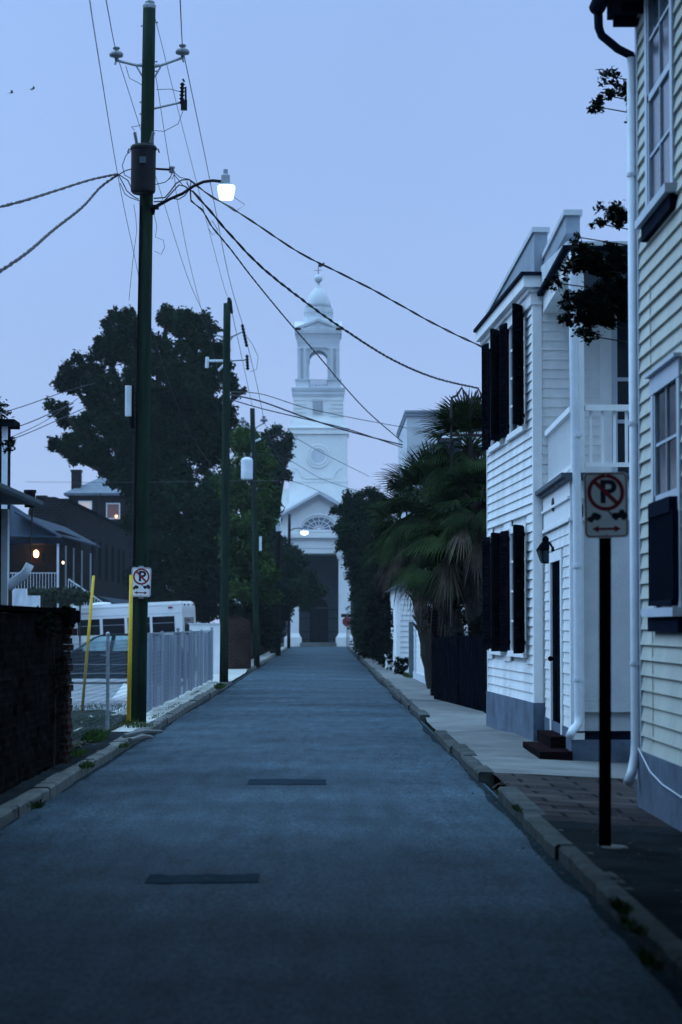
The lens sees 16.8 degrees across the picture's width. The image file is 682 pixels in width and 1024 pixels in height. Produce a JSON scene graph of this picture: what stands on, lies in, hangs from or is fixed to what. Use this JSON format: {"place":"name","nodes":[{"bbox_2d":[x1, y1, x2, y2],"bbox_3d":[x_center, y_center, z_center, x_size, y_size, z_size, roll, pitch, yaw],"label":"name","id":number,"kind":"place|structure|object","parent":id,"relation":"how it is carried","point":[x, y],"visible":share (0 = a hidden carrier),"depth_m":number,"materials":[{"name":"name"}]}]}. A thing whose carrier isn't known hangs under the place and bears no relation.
{"place":"outdoors","nodes":[
{"label":"outdoors","id":0,"kind":"place"},
{"bbox_2d":[0,419,19,578],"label":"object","id":1,"kind":"structure","parent":0,"point":[7,426],"depth_m":45.06,"materials":[{"name":"white paint"}]},
{"bbox_2d":[12,589,39,606],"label":"white wall","id":2,"kind":"structure","parent":0,"point":[20,597],"depth_m":59.91,"materials":[{"name":"paint"}]},
{"bbox_2d":[1,383,94,413],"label":"side cable","id":3,"kind":"object","parent":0,"point":[51,396],"visible":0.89,"depth_m":63.58,"materials":[{"name":"rubber"}]},
{"bbox_2d":[0,732,127,804],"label":"pavement","id":4,"kind":"structure","parent":0,"point":[14,792],"depth_m":24.24,"materials":[{"name":"concrete"}]},
{"bbox_2d":[0,605,79,793],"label":"garden wall","id":5,"kind":"structure","parent":4,"relation":"on","point":[26,712],"depth_m":22.78,"materials":[{"name":"brick"}]},
{"bbox_2d":[32,605,75,767],"bbox_3d":[-3.039,1.843,24.388,0.333,1.741,3.083,0,-3,0],"label":"creeper","id":6,"kind":"object","parent":5,"relation":"attached to","point":[46,626],"visible":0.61,"depth_m":24.43,"materials":[{"name":"green plant"}]},
{"bbox_2d":[28,495,128,603],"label":"brick warehouse","id":7,"kind":"structure","parent":0,"point":[110,559],"depth_m":146.69,"materials":[{"name":"black paint"}]},
{"bbox_2d":[91,539,93,576],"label":"window","id":8,"kind":"structure","parent":7,"relation":"in","point":[92,563],"depth_m":143.25,"materials":[{"name":"black paint"}]},
{"bbox_2d":[105,544,107,580],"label":"window","id":9,"kind":"structure","parent":7,"relation":"in","point":[106,545],"depth_m":152.41,"materials":[{"name":"glass"}]},
{"bbox_2d":[71,710,126,747],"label":"verge","id":10,"kind":"structure","parent":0,"point":[75,717],"depth_m":35.33,"materials":[{"name":"soil"}]},
{"bbox_2d":[0,483,43,612],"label":"brick outbuilding","id":11,"kind":"structure","parent":10,"relation":"on","point":[10,495],"depth_m":29.03,"materials":[{"name":"brick"}]},
{"bbox_2d":[24,490,35,507],"bbox_3d":[-3.939,-0.169,29.218,0.160,0.220,0.160,0,-3,0],"label":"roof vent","id":12,"kind":"object","parent":11,"relation":"on","point":[32,493],"visible":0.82,"depth_m":29.16,"materials":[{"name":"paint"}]},
{"bbox_2d":[81,493,100,711],"bbox_3d":[-4.552,1.783,41.933,0.354,4.270,0.053,0,-3,0],"label":"cable guard","id":13,"kind":"object","parent":10,"relation":"on","point":[89,619],"visible":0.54,"depth_m":41.90,"materials":[{"name":"yellow plastic"}]},
{"bbox_2d":[63,632,127,741],"bbox_3d":[-3.346,2.408,32.449,0.065,1.444,12.702,0,-3,0],"label":"chain link fence","id":14,"kind":"object","parent":10,"relation":"on","point":[107,666],"visible":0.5,"depth_m":32.35,"materials":[{"name":"metal"}]},
{"bbox_2d":[126,434,133,722],"bbox_3d":[-3.250,1.213,35.562,0.102,4.841,0.065,0,-3,0],"label":"cable guard","id":15,"kind":"object","parent":10,"relation":"on","point":[129,674],"visible":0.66,"depth_m":35.50,"materials":[{"name":"yellow plastic"}]},
{"bbox_2d":[109,0,191,721],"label":"utility pole","id":16,"kind":"object","parent":10,"relation":"on","point":[143,169],"visible":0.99,"depth_m":36.31,"materials":[{"name":"brown wood"}]},
{"bbox_2d":[132,566,150,598],"bbox_3d":[-3.126,1.101,36.108,0.315,0.513,0.103,0,-3,0],"label":"parking sign","id":17,"kind":"object","parent":16,"relation":"attached to","point":[141,582],"visible":0.94,"depth_m":36.07,"materials":[{"name":"white"}]},
{"bbox_2d":[89,0,221,479],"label":"power line","id":18,"kind":"object","parent":16,"relation":"attached to","point":[120,188],"visible":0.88,"depth_m":33.54,"materials":[{"name":"rubber"}]},
{"bbox_2d":[0,173,116,207],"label":"service cable","id":19,"kind":"object","parent":18,"relation":"attached to","point":[49,192],"visible":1,"depth_m":30.09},
{"bbox_2d":[0,175,117,272],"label":"service cable","id":20,"kind":"object","parent":18,"relation":"attached to","point":[19,258],"visible":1,"depth_m":30.18,"materials":[{"name":"rubber"}]},
{"bbox_2d":[106,0,208,322],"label":"power line","id":21,"kind":"object","parent":16,"relation":"attached to","point":[140,129],"visible":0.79,"depth_m":44.52,"materials":[{"name":"metal"}]},
{"bbox_2d":[149,0,228,298],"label":"power line","id":22,"kind":"object","parent":16,"relation":"attached to","point":[185,138],"visible":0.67,"depth_m":47.17,"materials":[{"name":"rubber"}]},
{"bbox_2d":[156,78,223,391],"bbox_3d":[-3.091,-5.076,49.184,0.413,2.508,26.210,0,-3,-1],"label":"power line","id":23,"kind":"object","parent":16,"relation":"attached to","point":[181,222],"visible":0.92,"depth_m":43.99,"materials":[{"name":"metal"}]},
{"bbox_2d":[150,169,234,214],"bbox_3d":[-2.348,-5.032,36.258,1.460,0.638,0.280,-1,-3,20],"label":"street lamp","id":24,"kind":"object","parent":16,"relation":"attached to","point":[226,189],"visible":1,"depth_m":36.04,"materials":[{"name":"glass"}]},
{"bbox_2d":[180,0,241,321],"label":"power line","id":25,"kind":"object","parent":16,"relation":"attached to","point":[202,142],"visible":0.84,"depth_m":44.08,"materials":[{"name":"metal"}]},
{"bbox_2d":[190,191,401,441],"bbox_3d":[-0.249,-3.518,50.317,0.336,1.794,28.134,0,-3,8],"label":"service cable","id":26,"kind":"object","parent":16,"relation":"attached to","point":[227,245],"visible":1,"depth_m":42.82,"materials":[{"name":"rubber"}]},
{"bbox_2d":[189,179,480,346],"bbox_3d":[0.047,-3.989,36.754,4.904,2.529,0.722,1,-3,-16],"label":"service cable","id":27,"kind":"object","parent":16,"relation":"attached to","point":[330,268],"visible":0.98,"depth_m":36.37,"materials":[{"name":"rubber"}]},
{"bbox_2d":[192,190,478,388],"bbox_3d":[0.712,-3.869,45.264,0.593,1.578,18.709,-1,-3,17],"label":"service cable","id":28,"kind":"object","parent":16,"relation":"attached to","point":[276,279],"visible":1,"depth_m":40.44,"materials":[{"name":"rubber"}]},
{"bbox_2d":[112,683,126,699],"bbox_3d":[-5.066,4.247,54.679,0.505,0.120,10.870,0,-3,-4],"label":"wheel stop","id":29,"kind":"object","parent":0,"point":[121,694],"visible":0.14,"depth_m":50.74,"materials":[{"name":"white paint"}]},
{"bbox_2d":[122,729,162,737],"bbox_3d":[-2.701,2.986,31.236,0.087,0.090,1.327,-1,-3,17],"label":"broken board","id":30,"kind":"object","parent":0,"point":[138,732],"visible":0.97,"depth_m":31.16,"materials":[{"name":"wood"}]},
{"bbox_2d":[70,673,216,711],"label":"parking lot","id":31,"kind":"structure","parent":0,"point":[75,692],"depth_m":55.65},
{"bbox_2d":[0,396,16,454],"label":"edge shrub","id":32,"kind":"object","parent":31,"relation":"on","point":[10,442],"visible":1,"depth_m":43.08,"materials":[{"name":"green plant"}]},
{"bbox_2d":[27,585,90,644],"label":"clipped hedge","id":33,"kind":"object","parent":31,"relation":"on","point":[51,597],"visible":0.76,"depth_m":99.61,"materials":[{"name":"green plant"}]},
{"bbox_2d":[68,633,158,683],"bbox_3d":[-6.382,4.116,64.852,4.570,1.417,2.025,0,-3,0],"label":"parked car","id":34,"kind":"object","parent":31,"relation":"on","point":[113,637],"visible":0.08,"depth_m":64.11,"materials":[{"name":"paint"}]},
{"bbox_2d":[75,682,220,731],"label":"pavement","id":35,"kind":"structure","parent":0,"point":[186,697],"depth_m":43.71,"materials":[{"name":"concrete"}]},
{"bbox_2d":[146,627,213,712],"bbox_3d":[-3.452,3.318,51.506,0.111,1.502,25.459,0,-3,-1],"label":"slatted fence","id":36,"kind":"object","parent":35,"relation":"on","point":[176,662],"visible":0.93,"depth_m":48.07,"materials":[{"name":"wood"}]},
{"bbox_2d":[158,647,285,681],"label":"pavement","id":37,"kind":"structure","parent":0,"point":[233,674],"depth_m":79.21,"materials":[{"name":"concrete"}]},
{"bbox_2d":[188,623,219,673],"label":"white wall","id":38,"kind":"structure","parent":37,"relation":"on","point":[216,639],"depth_m":77.86,"materials":[{"name":"paint"}]},
{"bbox_2d":[205,297,257,682],"bbox_3d":[-2.949,-0.577,62.085,1.442,10.460,0.233,0,-3,0],"label":"utility pole","id":39,"kind":"object","parent":37,"relation":"on","point":[225,497],"visible":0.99,"depth_m":62.02,"materials":[{"name":"brown wood"}]},
{"bbox_2d":[230,394,402,444],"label":"cable","id":40,"kind":"object","parent":39,"relation":"attached to","point":[312,419],"visible":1,"depth_m":68.43,"materials":[{"name":"rubber"}]},
{"bbox_2d":[230,399,402,447],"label":"cable","id":41,"kind":"object","parent":39,"relation":"attached to","point":[308,419],"visible":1,"depth_m":68.08,"materials":[{"name":"rubber"}]},
{"bbox_2d":[230,391,405,427],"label":"cable","id":42,"kind":"object","parent":39,"relation":"attached to","point":[313,409],"visible":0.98,"depth_m":68.74,"materials":[{"name":"rubber"}]},
{"bbox_2d":[219,616,250,668],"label":"brick wall","id":43,"kind":"structure","parent":37,"relation":"on","point":[239,650],"depth_m":81.85,"materials":[{"name":"brick"}]},
{"bbox_2d":[249,621,269,659],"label":"brick wall","id":44,"kind":"structure","parent":37,"relation":"on","point":[262,650],"depth_m":106.04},
{"bbox_2d":[235,262,356,646],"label":"church","id":45,"kind":"structure","parent":0,"point":[307,508],"depth_m":186.38,"materials":[{"name":"paint"}]},
{"bbox_2d":[299,514,336,531],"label":"fan window","id":46,"kind":"structure","parent":45,"relation":"in","point":[315,524],"depth_m":180.37,"materials":[{"name":"glass"}]},
{"bbox_2d":[313,400,322,413],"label":"louvre window","id":47,"kind":"structure","parent":45,"relation":"in","point":[317,404],"depth_m":187.01,"materials":[{"name":"grey paint"}]},
{"bbox_2d":[310,598,327,641],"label":"door","id":48,"kind":"structure","parent":45,"relation":"in","point":[319,618],"depth_m":184.52,"materials":[{"name":"wood"}]},
{"bbox_2d":[0,0,634,622],"label":"sky","id":49,"kind":"structure","parent":0,"point":[411,150],"materials":[{"name":"blue"}]},
{"bbox_2d":[0,646,681,1023],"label":"road","id":50,"kind":"structure","parent":0,"point":[404,878],"depth_m":13.98,"materials":[{"name":"asphalt"}]},
{"bbox_2d":[0,662,266,829],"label":"gutter dirt","id":51,"kind":"structure","parent":50,"relation":"on","point":[119,755],"depth_m":30.54,"materials":[{"name":"soil"}]},
{"bbox_2d":[128,734,152,742],"bbox_3d":[-2.603,2.917,29.844,0.081,0.090,0.837,-1,-3,14],"label":"broken board","id":52,"kind":"object","parent":50,"relation":"on","point":[138,737],"visible":1,"depth_m":29.77,"materials":[{"name":"concrete"}]},
{"bbox_2d":[144,873,259,883],"bbox_3d":[-0.875,2.319,14.601,0.710,0.006,0.594,0,-3,0],"label":"road patch","id":53,"kind":"object","parent":50,"relation":"on","point":[197,878],"visible":1,"depth_m":14.59,"materials":[{"name":"asphalt"}]},
{"bbox_2d":[239,408,267,667],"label":"utility pole","id":54,"kind":"object","parent":50,"relation":"on","point":[248,468],"visible":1,"depth_m":87.91,"materials":[{"name":"brown wood"}]},
{"bbox_2d":[272,477,292,655],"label":"utility pole","id":55,"kind":"object","parent":50,"relation":"on","point":[278,565],"visible":0.65,"depth_m":117.89,"materials":[{"name":"brown wood"}]},
{"bbox_2d":[247,779,325,784],"bbox_3d":[-0.551,2.764,23.637,0.800,0.004,0.853,0,-3,0],"label":"road patch","id":56,"kind":"object","parent":50,"relation":"on","point":[288,781],"visible":1,"depth_m":23.66,"materials":[{"name":"asphalt"}]},
{"bbox_2d":[341,607,351,648],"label":"stop sign","id":57,"kind":"object","parent":50,"relation":"on","point":[345,620],"visible":0.81,"depth_m":156.74,"materials":[{"name":"metal"}]},
{"bbox_2d":[351,652,681,1008],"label":"gutter dirt","id":58,"kind":"structure","parent":50,"relation":"on","point":[663,977],"depth_m":14.40,"materials":[{"name":"soil"}]},
{"bbox_2d":[0,681,681,1007],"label":"fallen leaves","id":59,"kind":"object","parent":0,"point":[353,825],"visible":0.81,"depth_m":20.98,"materials":[{"name":"plant"}]},
{"bbox_2d":[109,672,636,822],"bbox_3d":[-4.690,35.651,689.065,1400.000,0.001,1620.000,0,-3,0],"label":"ground","id":60,"kind":"structure","parent":0,"point":[497,779],"depth_m":25.88,"materials":[{"name":"soil"}]},
{"bbox_2d":[10,505,102,641],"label":"porch house","id":61,"kind":"structure","parent":60,"relation":"on","point":[56,544],"depth_m":112.51,"materials":[{"name":"wood"}]},
{"bbox_2d":[64,470,132,599],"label":"hipped house","id":62,"kind":"structure","parent":60,"relation":"on","point":[113,507],"depth_m":178.13,"materials":[{"name":"grey stone"}]},
{"bbox_2d":[78,501,91,508],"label":"window","id":63,"kind":"structure","parent":62,"relation":"in","point":[88,504],"depth_m":178.10,"materials":[{"name":"glass"}]},
{"bbox_2d":[106,503,119,518],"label":"window","id":64,"kind":"structure","parent":62,"relation":"in","point":[112,509],"depth_m":178.10,"materials":[{"name":"glass"}]},
{"bbox_2d":[70,601,195,648],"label":"shuttle bus","id":65,"kind":"object","parent":60,"relation":"on","point":[170,616],"visible":0.34,"depth_m":100.41,"materials":[{"name":"white paint"}]},
{"bbox_2d":[0,647,288,828],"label":"kerb","id":66,"kind":"structure","parent":60,"relation":"on","point":[48,788],"depth_m":24.54,"materials":[{"name":"concrete"}]},
{"bbox_2d":[287,514,290,647],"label":"utility pole","id":67,"kind":"object","parent":66,"relation":"on","point":[289,621],"visible":0.38,"depth_m":157.77,"materials":[{"name":"paint"}]},
{"bbox_2d":[42,302,247,601],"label":"live oak","id":68,"kind":"object","parent":60,"relation":"on","point":[185,540],"visible":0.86,"depth_m":109.64,"materials":[{"name":"green plant"}]},
{"bbox_2d":[148,554,294,650],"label":"tall hedge","id":69,"kind":"object","parent":60,"relation":"on","point":[207,608],"visible":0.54,"depth_m":103.80,"materials":[{"name":"green plant"}]},
{"bbox_2d":[208,422,286,619],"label":"tree","id":70,"kind":"object","parent":60,"relation":"on","point":[269,503],"visible":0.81,"depth_m":96.06,"materials":[{"name":"green plant"}]},
{"bbox_2d":[256,422,304,563],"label":"street tree","id":71,"kind":"object","parent":60,"relation":"on","point":[283,447],"visible":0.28,"depth_m":137.44,"materials":[{"name":"green plant"}]},
{"bbox_2d":[265,538,328,652],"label":"street tree","id":72,"kind":"object","parent":60,"relation":"on","point":[305,590],"visible":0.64,"depth_m":125.29,"materials":[{"name":"green plant"}]},
{"bbox_2d":[328,485,395,659],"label":"evergreen tree","id":73,"kind":"object","parent":60,"relation":"on","point":[349,529],"visible":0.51,"depth_m":109.53,"materials":[{"name":"green plant"}]},
{"bbox_2d":[353,604,393,669],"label":"tall hedge","id":74,"kind":"object","parent":60,"relation":"on","point":[389,651],"visible":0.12,"depth_m":78.58,"materials":[{"name":"green plant"}]},
{"bbox_2d":[360,519,406,666],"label":"evergreen tree","id":75,"kind":"object","parent":60,"relation":"on","point":[375,613],"visible":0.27,"depth_m":81.72,"materials":[{"name":"green plant"}]},
{"bbox_2d":[413,568,467,683],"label":"white cottage","id":76,"kind":"structure","parent":60,"relation":"on","point":[418,673],"depth_m":64.79,"materials":[{"name":"paint"}]},
{"bbox_2d":[348,647,681,984],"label":"kerb","id":77,"kind":"structure","parent":60,"relation":"on","point":[597,882],"depth_m":15.55,"materials":[{"name":"concrete"}]},
{"bbox_2d":[543,65,628,345],"bbox_3d":[3.291,-0.991,24.369,2.338,7.584,0.934,0,-3,0],"label":"crape myrtle","id":78,"kind":"object","parent":60,"relation":"on","point":[604,303],"visible":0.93,"depth_m":24.28,"materials":[{"name":"green plant"}]},
{"bbox_2d":[589,0,681,831],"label":"cream house","id":79,"kind":"structure","parent":60,"relation":"on","point":[654,119],"depth_m":19.12,"materials":[{"name":"paint"}]},
{"bbox_2d":[635,0,677,241],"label":"window","id":80,"kind":"structure","parent":79,"relation":"in","point":[659,18],"depth_m":18.94,"materials":[{"name":"white paint"}]},
{"bbox_2d":[641,352,681,631],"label":"window","id":81,"kind":"structure","parent":79,"relation":"in","point":[665,379],"depth_m":18.48,"materials":[{"name":"white paint"}]},
{"bbox_2d":[351,647,441,700],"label":"pavement","id":82,"kind":"structure","parent":0,"point":[413,689],"depth_m":60.02,"materials":[{"name":"concrete"}]},
{"bbox_2d":[18,672,667,970],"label":"weeds","id":83,"kind":"object","parent":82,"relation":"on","point":[96,735],"visible":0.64,"depth_m":26.51,"materials":[{"name":"green plant"}]},
{"bbox_2d":[341,552,362,622],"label":"evergreen tree","id":84,"kind":"object","parent":82,"relation":"on","point":[347,572],"visible":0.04,"depth_m":139.52,"materials":[{"name":"green plant"}]},
{"bbox_2d":[360,484,431,688],"bbox_3d":[1.720,1.744,56.044,2.721,5.137,2.722,3,-4,-42],"label":"palmetto palm","id":85,"kind":"object","parent":82,"relation":"on","point":[423,633],"visible":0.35,"depth_m":55.77,"materials":[{"name":"green plant"}]},
{"bbox_2d":[391,656,408,674],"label":"round bush","id":86,"kind":"object","parent":82,"relation":"on","point":[400,669],"visible":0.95,"depth_m":71.72,"materials":[{"name":"green plant"}]},
{"bbox_2d":[387,578,413,671],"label":"white annexe","id":87,"kind":"structure","parent":82,"relation":"on","point":[400,635],"depth_m":73.91,"materials":[{"name":"paint"}]},
{"bbox_2d":[409,622,413,675],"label":"grey post","id":88,"kind":"object","parent":82,"relation":"on","point":[411,648],"visible":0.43,"depth_m":68.80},
{"bbox_2d":[365,437,460,636],"bbox_3d":[2.045,1.194,51.003,3.180,5.758,3.201,0,-3,0],"label":"palmetto palm","id":89,"kind":"object","parent":82,"relation":"on","point":[408,477],"visible":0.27,"depth_m":50.74,"materials":[{"name":"green plant"}]},
{"bbox_2d":[386,519,466,636],"bbox_3d":[2.061,1.989,50.020,2.425,4.072,2.466,0,-3,0],"label":"palmetto palm","id":90,"kind":"object","parent":82,"relation":"on","point":[414,575],"visible":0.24,"depth_m":49.71,"materials":[{"name":"green plant"}]},
{"bbox_2d":[428,611,440,695],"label":"gate pier","id":91,"kind":"structure","parent":82,"relation":"on","point":[434,627],"depth_m":50.44,"materials":[{"name":"wood"}]},
{"bbox_2d":[396,410,486,519],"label":"pale tall house","id":92,"kind":"structure","parent":82,"relation":"on","point":[406,436],"depth_m":84.27,"materials":[{"name":"white paint"}]},
{"bbox_2d":[435,435,463,463],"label":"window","id":93,"kind":"structure","parent":92,"relation":"in","point":[443,438],"depth_m":84.19,"materials":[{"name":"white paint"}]},
{"bbox_2d":[405,388,486,630],"bbox_3d":[2.657,0.639,47.646,2.874,6.490,2.866,0,-3,0],"label":"palmetto palm","id":94,"kind":"object","parent":82,"relation":"on","point":[460,419],"visible":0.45,"depth_m":47.31,"materials":[{"name":"green plant"}]},
{"bbox_2d":[424,576,481,636],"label":"garden shrubs","id":95,"kind":"object","parent":82,"relation":"on","point":[475,628],"visible":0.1,"depth_m":49.49,"materials":[{"name":"green plant"}]},
{"bbox_2d":[450,387,485,626],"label":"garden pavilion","id":96,"kind":"structure","parent":82,"relation":"on","point":[469,434],"depth_m":47.13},
{"bbox_2d":[411,701,636,778],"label":"pavement","id":97,"kind":"structure","parent":0,"point":[496,751],"depth_m":29.12,"materials":[{"name":"concrete"}]},
{"bbox_2d":[393,470,486,635],"bbox_3d":[2.438,1.467,45.944,2.539,4.700,2.856,-2,-3,36],"label":"palmetto palm","id":98,"kind":"object","parent":97,"relation":"on","point":[469,594],"visible":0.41,"depth_m":45.78,"materials":[{"name":"green plant"}]},
{"bbox_2d":[422,453,486,621],"bbox_3d":[2.596,1.206,43.997,2.233,5.019,2.208,0,-3,0],"label":"palmetto palm","id":99,"kind":"object","parent":97,"relation":"on","point":[471,477],"visible":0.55,"depth_m":43.82,"materials":[{"name":"green plant"}]},
{"bbox_2d":[434,632,486,712],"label":"fence","id":100,"kind":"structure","parent":97,"relation":"on","point":[460,669],"depth_m":44.10,"materials":[{"name":"black paint"}]},
{"bbox_2d":[473,209,630,762],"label":"white house","id":101,"kind":"structure","parent":0,"point":[555,411],"depth_m":31.01,"materials":[{"name":"paint"}]},
{"bbox_2d":[488,438,503,452],"bbox_3d":[2.381,-1.845,35.300,0.095,1.780,1.638,0,-3,-3],"label":"window","id":102,"kind":"structure","parent":101,"relation":"in","point":[495,445],"depth_m":35.26,"materials":[{"name":"white paint"}]},
{"bbox_2d":[506,313,526,440],"bbox_3d":[2.502,-1.970,32.756,0.095,1.780,1.931,0,-3,-3],"label":"window","id":103,"kind":"structure","parent":101,"relation":"in","point":[515,431],"depth_m":33.02,"materials":[{"name":"white paint"}]},
{"bbox_2d":[507,522,527,657],"bbox_3d":[2.502,1.111,32.604,0.095,1.870,1.931,0,-3,-3],"label":"window","id":104,"kind":"structure","parent":101,"relation":"in","point":[510,653],"depth_m":33.20,"materials":[{"name":"white paint"}]},
{"bbox_2d":[536,536,554,563],"bbox_3d":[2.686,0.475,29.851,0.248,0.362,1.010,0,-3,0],"label":"wall lantern","id":105,"kind":"object","parent":101,"relation":"attached to","point":[542,550],"depth_m":30.15,"materials":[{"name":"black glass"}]},
{"bbox_2d":[548,561,559,723],"bbox_3d":[2.709,1.710,28.961,0.117,2.181,1.403,0,-3,0],"label":"door","id":106,"kind":"structure","parent":101,"relation":"in","point":[555,565],"depth_m":29.08,"materials":[{"name":"black paint"}]},
{"bbox_2d":[600,316,628,472],"bbox_3d":[4.099,-1.492,31.074,1.220,2.460,0.060,0,-3,-2],"label":"porch door","id":107,"kind":"structure","parent":101,"relation":"in","point":[614,355],"depth_m":31.05,"materials":[{"name":"white paint"}]},
{"bbox_2d":[492,772,672,827],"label":"brick sidewalk","id":108,"kind":"structure","parent":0,"point":[548,797],"depth_m":20.65,"materials":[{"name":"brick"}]},
{"bbox_2d":[548,821,681,939],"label":"pavement","id":109,"kind":"structure","parent":0,"point":[652,847],"depth_m":15.07,"materials":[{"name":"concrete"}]},
{"bbox_2d":[583,472,628,848],"bbox_3d":[1.827,1.071,16.022,0.341,2.698,0.332,0,-3,0],"label":"parking sign","id":110,"kind":"object","parent":109,"relation":"on","point":[605,507],"visible":0.95,"depth_m":16.02,"materials":[{"name":"white"}]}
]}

